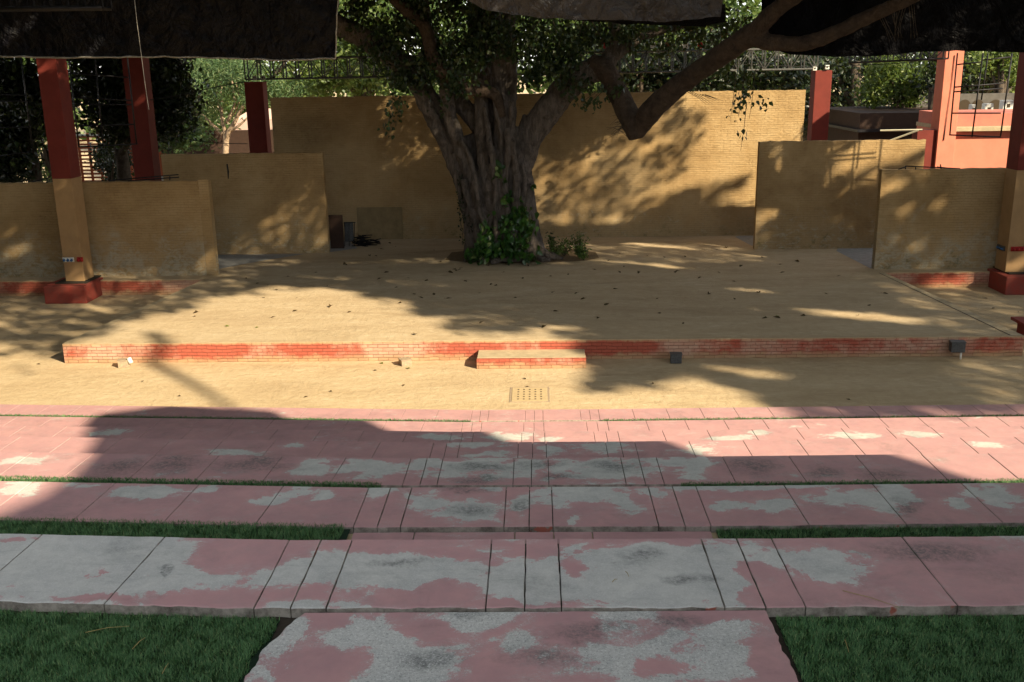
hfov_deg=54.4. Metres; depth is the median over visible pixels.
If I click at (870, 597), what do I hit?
straw stalk
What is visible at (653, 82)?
background tree
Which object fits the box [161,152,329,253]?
stage wall
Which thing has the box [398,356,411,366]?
floodlight box
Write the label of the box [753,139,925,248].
stage wall
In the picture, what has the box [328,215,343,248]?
standing board
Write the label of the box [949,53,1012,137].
pipe frame
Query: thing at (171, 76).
background tree
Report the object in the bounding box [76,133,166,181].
lattice fence
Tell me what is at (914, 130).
loose frame
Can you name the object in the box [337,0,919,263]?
fig tree
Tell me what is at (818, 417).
artificial turf
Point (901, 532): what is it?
artificial turf
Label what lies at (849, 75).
background tree
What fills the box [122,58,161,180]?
column
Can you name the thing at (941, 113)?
column
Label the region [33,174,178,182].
loose frame
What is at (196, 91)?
wire
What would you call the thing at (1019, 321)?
plinth
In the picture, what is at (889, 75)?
background tree
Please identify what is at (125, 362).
floodlight box
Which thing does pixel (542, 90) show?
wood
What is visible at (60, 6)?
lighting truss
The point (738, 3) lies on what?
sky
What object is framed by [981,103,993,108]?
air conditioner
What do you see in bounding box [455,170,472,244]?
hanging creeper
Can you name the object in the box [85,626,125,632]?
straw stalk
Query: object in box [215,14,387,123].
background tree
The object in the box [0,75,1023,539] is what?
ground
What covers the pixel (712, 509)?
seating row
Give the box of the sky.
[78,3,921,72]
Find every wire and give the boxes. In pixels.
[134,0,148,108]
[150,81,245,99]
[170,134,246,143]
[735,57,942,66]
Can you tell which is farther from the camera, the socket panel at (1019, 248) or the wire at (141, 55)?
the socket panel at (1019, 248)
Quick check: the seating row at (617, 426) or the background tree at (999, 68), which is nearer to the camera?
the seating row at (617, 426)
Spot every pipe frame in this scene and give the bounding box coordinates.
[0,57,33,155]
[68,58,137,147]
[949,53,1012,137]
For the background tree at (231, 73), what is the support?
on the ground
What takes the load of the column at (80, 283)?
on the ground
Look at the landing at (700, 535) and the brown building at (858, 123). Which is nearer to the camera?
the landing at (700, 535)
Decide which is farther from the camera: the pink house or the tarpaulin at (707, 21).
the pink house
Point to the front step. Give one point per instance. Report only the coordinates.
(531, 359)
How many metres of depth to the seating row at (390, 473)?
9.57 m
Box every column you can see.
[36,58,102,303]
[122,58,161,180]
[244,81,271,152]
[807,70,831,140]
[931,50,963,167]
[987,52,1023,294]
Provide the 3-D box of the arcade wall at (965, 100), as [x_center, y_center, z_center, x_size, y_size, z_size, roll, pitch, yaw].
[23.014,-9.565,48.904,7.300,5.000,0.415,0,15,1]
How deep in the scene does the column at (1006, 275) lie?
28.69 m
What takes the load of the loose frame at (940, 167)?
on the stage wall at (936, 218)
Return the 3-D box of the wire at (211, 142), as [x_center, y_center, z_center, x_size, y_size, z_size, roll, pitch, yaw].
[-11.909,-8.008,39.002,4.796,0.622,1.034,7,17,25]
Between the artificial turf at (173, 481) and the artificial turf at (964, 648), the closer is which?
the artificial turf at (964, 648)
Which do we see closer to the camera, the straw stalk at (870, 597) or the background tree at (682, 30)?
the straw stalk at (870, 597)
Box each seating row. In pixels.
[0,404,1023,421]
[0,416,1023,432]
[0,426,1023,443]
[0,436,1023,459]
[0,452,1023,489]
[0,481,1023,533]
[0,534,1023,617]
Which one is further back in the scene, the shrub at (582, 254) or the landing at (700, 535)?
the shrub at (582, 254)
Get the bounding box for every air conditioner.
[968,104,974,109]
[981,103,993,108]
[999,100,1013,108]
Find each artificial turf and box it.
[0,413,470,421]
[0,474,380,487]
[0,515,349,540]
[0,609,279,681]
[600,413,1023,420]
[680,478,1023,486]
[715,523,1023,540]
[775,612,1023,681]
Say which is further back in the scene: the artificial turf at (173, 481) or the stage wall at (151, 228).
the stage wall at (151, 228)
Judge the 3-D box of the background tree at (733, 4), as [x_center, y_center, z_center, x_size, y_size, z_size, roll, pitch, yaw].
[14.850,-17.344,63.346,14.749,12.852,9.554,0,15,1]
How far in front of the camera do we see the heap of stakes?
35.51 m
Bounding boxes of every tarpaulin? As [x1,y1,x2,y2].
[0,0,338,60]
[468,0,722,21]
[567,4,724,26]
[761,0,1023,56]
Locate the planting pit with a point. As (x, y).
(459, 256)
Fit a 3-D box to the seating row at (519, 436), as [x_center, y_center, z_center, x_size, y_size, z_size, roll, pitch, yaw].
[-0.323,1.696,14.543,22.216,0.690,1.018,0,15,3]
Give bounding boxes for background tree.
[0,57,86,182]
[35,124,81,181]
[66,57,216,180]
[176,58,317,153]
[199,59,252,129]
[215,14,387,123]
[289,0,416,96]
[375,0,605,95]
[569,1,730,57]
[582,25,845,103]
[666,0,793,84]
[794,52,929,140]
[852,55,934,108]
[898,51,972,109]
[928,51,1017,93]
[963,51,1018,92]
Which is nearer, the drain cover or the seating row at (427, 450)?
the seating row at (427, 450)
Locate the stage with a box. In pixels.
[0,235,1023,362]
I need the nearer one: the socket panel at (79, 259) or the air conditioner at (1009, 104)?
the socket panel at (79, 259)
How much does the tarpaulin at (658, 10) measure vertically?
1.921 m
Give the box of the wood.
[9,0,992,141]
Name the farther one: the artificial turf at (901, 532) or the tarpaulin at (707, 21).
the tarpaulin at (707, 21)
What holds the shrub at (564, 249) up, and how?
on the planting pit
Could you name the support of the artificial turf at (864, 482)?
on the ground
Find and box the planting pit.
[445,248,598,262]
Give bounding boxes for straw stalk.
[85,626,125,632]
[843,590,899,607]
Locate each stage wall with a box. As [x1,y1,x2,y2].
[0,180,219,276]
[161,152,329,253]
[270,90,805,239]
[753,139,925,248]
[871,167,1005,268]
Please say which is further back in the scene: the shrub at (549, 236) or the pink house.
the pink house
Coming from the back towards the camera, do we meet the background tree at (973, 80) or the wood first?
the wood
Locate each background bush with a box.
[84,137,134,180]
[157,112,221,156]
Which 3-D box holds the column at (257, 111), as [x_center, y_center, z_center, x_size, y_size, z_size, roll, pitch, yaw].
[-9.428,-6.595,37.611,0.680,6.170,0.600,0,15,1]
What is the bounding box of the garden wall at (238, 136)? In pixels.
[132,130,273,179]
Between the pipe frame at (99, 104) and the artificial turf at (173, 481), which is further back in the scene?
the pipe frame at (99, 104)
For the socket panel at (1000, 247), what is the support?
attached to the column at (1006, 275)
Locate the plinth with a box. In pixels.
[1011,317,1023,334]
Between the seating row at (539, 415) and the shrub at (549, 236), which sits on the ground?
the seating row at (539, 415)
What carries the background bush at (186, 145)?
on the ground
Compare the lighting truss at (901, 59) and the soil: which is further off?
the lighting truss at (901, 59)
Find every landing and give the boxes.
[244,610,797,681]
[351,531,712,543]
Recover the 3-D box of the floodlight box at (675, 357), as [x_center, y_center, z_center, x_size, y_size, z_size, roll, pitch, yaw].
[3.715,0.378,22.604,0.274,0.216,0.224,0,15,4]
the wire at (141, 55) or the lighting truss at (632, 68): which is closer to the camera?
the wire at (141, 55)
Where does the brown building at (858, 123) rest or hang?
on the ground
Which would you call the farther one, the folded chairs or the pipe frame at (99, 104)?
the folded chairs
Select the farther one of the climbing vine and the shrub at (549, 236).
the shrub at (549, 236)
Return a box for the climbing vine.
[464,159,542,265]
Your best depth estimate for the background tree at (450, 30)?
53.38 m
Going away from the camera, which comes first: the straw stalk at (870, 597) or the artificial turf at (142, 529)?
the straw stalk at (870, 597)
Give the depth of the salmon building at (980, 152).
33.83 m
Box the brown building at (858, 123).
[828,106,927,140]
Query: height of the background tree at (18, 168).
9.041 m
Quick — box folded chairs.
[344,222,355,245]
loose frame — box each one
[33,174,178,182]
[880,129,922,139]
[898,164,959,169]
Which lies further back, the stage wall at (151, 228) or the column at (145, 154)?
the column at (145, 154)
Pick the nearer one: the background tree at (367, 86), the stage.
the stage
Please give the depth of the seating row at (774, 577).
4.65 m
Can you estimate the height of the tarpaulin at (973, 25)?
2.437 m
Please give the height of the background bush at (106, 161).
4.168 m
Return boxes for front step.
[477,349,585,368]
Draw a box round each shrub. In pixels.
[544,236,568,254]
[546,232,555,248]
[554,240,576,255]
[568,231,589,256]
[571,244,591,259]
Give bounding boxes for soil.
[3,610,1023,681]
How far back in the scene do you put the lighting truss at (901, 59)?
33.12 m
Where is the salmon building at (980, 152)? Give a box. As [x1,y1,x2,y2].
[912,109,1012,168]
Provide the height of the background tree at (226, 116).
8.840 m
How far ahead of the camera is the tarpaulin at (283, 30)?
24.90 m
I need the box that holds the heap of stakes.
[351,235,380,246]
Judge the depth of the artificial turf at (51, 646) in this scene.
4.18 m
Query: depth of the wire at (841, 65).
34.78 m
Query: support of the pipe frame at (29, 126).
on the ground
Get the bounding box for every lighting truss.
[0,0,112,11]
[243,42,818,79]
[848,51,949,63]
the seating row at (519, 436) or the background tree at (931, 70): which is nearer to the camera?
the seating row at (519, 436)
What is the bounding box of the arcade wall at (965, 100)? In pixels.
[909,93,1014,109]
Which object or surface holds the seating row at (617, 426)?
on the ground
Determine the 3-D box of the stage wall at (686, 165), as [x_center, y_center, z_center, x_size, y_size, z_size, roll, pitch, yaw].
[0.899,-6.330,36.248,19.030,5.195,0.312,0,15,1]
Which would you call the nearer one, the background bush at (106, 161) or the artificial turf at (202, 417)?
the artificial turf at (202, 417)
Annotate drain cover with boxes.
[509,387,549,402]
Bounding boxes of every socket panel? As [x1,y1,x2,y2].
[62,257,73,261]
[77,257,82,261]
[996,244,1004,250]
[1011,246,1023,250]
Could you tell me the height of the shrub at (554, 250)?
0.808 m
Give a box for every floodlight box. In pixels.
[117,357,132,367]
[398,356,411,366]
[670,352,682,362]
[949,340,966,358]
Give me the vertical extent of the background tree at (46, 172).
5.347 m
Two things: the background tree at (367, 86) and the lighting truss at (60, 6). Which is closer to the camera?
the lighting truss at (60, 6)
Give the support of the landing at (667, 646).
on the ground
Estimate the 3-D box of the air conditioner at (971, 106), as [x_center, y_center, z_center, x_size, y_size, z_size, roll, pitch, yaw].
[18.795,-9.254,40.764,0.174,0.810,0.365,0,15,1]
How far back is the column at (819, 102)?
36.33 m
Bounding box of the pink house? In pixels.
[235,108,272,129]
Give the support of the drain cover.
on the ground
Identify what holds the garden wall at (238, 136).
on the ground
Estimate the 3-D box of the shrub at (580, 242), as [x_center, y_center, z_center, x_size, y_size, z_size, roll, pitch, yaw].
[2.194,-3.193,32.701,0.744,0.923,0.570,0,15,1]
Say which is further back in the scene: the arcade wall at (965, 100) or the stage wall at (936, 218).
the arcade wall at (965, 100)
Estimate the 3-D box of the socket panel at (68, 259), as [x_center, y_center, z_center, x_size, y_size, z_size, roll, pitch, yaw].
[-13.163,-2.402,29.557,0.330,0.135,0.108,0,15,1]
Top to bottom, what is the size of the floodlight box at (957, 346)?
0.416 m
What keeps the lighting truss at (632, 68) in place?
on the column at (819, 102)

